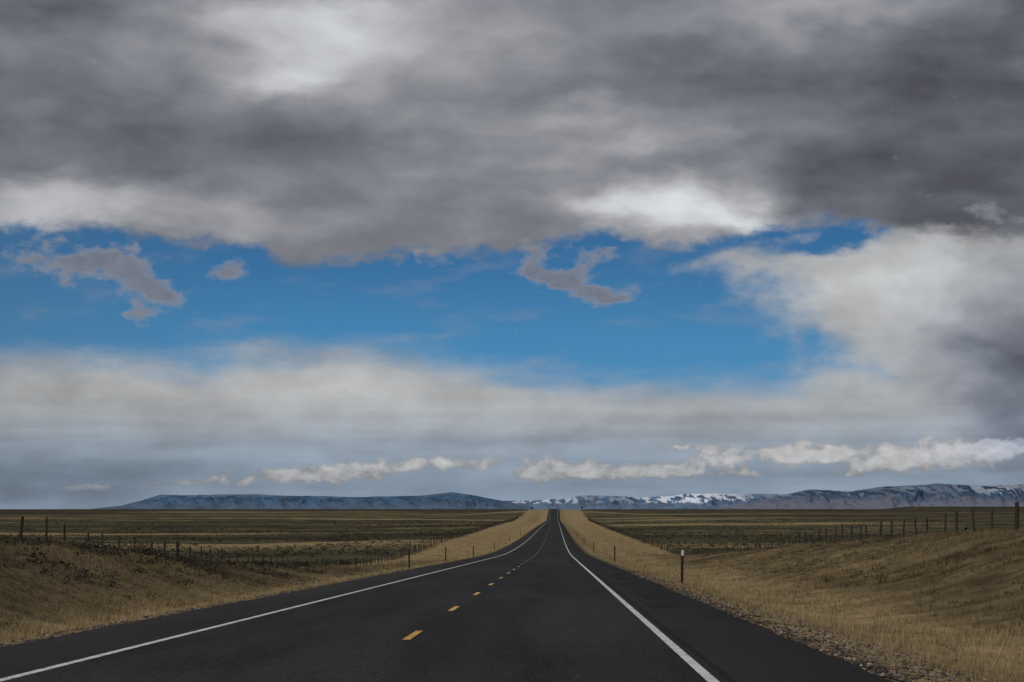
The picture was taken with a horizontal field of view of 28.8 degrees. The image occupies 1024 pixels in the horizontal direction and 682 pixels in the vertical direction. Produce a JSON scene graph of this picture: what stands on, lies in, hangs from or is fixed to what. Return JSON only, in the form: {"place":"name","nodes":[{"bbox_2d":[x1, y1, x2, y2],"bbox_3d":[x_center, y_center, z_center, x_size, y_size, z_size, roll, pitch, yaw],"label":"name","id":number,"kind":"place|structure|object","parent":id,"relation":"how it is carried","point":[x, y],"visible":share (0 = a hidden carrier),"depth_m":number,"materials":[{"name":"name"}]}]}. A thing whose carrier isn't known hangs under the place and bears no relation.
{"place":"outdoors","nodes":[
{"label":"outdoors","id":0,"kind":"place"},
{"bbox_2d":[95,492,535,509],"bbox_3d":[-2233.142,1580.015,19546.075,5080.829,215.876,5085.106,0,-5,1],"label":"mountain range","id":1,"kind":"structure","parent":0,"point":[450,500],"depth_m":19721.88,"materials":[{"name":"stone"}]},
{"bbox_2d":[0,569,987,681],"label":"gravel","id":2,"kind":"structure","parent":0,"point":[894,675],"depth_m":31.45,"materials":[{"name":"brown gravel"}]},
{"bbox_2d":[0,506,1023,681],"bbox_3d":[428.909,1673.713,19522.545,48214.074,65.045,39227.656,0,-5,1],"label":"prairie ground","id":3,"kind":"structure","parent":0,"point":[578,522],"depth_m":371.60,"materials":[{"name":"brown plant"}]},
{"bbox_2d":[1,516,517,566],"bbox_3d":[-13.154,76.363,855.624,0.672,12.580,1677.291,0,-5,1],"label":"barbed wire fence","id":4,"kind":"object","parent":3,"relation":"on","point":[482,527],"visible":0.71,"depth_m":276.56,"materials":[{"name":"brown wood"}]},
{"bbox_2d":[408,549,409,568],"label":"delineator post","id":5,"kind":"object","parent":3,"relation":"on","point":[409,558],"visible":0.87,"depth_m":125.47,"materials":[{"name":"metal"}]},
{"bbox_2d":[0,509,893,681],"bbox_3d":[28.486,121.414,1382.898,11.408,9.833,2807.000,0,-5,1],"label":"highway","id":6,"kind":"structure","parent":3,"relation":"on","point":[549,600],"depth_m":29.41,"materials":[{"name":"black asphalt"}]},
{"bbox_2d":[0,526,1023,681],"bbox_3d":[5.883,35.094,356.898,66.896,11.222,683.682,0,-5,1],"label":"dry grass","id":7,"kind":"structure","parent":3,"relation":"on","point":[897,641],"depth_m":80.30,"materials":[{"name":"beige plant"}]},
{"bbox_2d":[0,519,1023,664],"bbox_3d":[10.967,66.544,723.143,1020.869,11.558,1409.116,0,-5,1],"label":"sagebrush","id":8,"kind":"object","parent":3,"relation":"on","point":[160,553],"visible":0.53,"depth_m":435.90,"materials":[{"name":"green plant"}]},
{"bbox_2d":[681,550,683,583],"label":"delineator post","id":9,"kind":"object","parent":3,"relation":"on","point":[682,563],"visible":0.87,"depth_m":78.41,"materials":[{"name":"metal"}]},
{"bbox_2d":[589,502,1023,555],"bbox_3d":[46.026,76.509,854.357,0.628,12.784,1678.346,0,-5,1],"label":"barbed wire fence","id":10,"kind":"object","parent":3,"relation":"on","point":[657,544],"visible":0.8,"depth_m":188.87,"materials":[{"name":"brown wood"}]},
{"bbox_2d":[0,0,1023,508],"label":"sky","id":11,"kind":"structure","parent":0,"point":[503,250],"materials":[{"name":"grey"}]},
{"bbox_2d":[505,493,785,509],"bbox_3d":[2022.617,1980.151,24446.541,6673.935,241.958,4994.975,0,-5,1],"label":"mountain range","id":12,"kind":"structure","parent":0,"point":[693,501],"depth_m":24675.83,"materials":[{"name":"white snow"}]},
{"bbox_2d":[716,483,1023,508],"bbox_3d":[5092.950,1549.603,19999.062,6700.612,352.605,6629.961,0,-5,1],"label":"mountain range","id":13,"kind":"structure","parent":0,"point":[931,495],"depth_m":20180.75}
]}

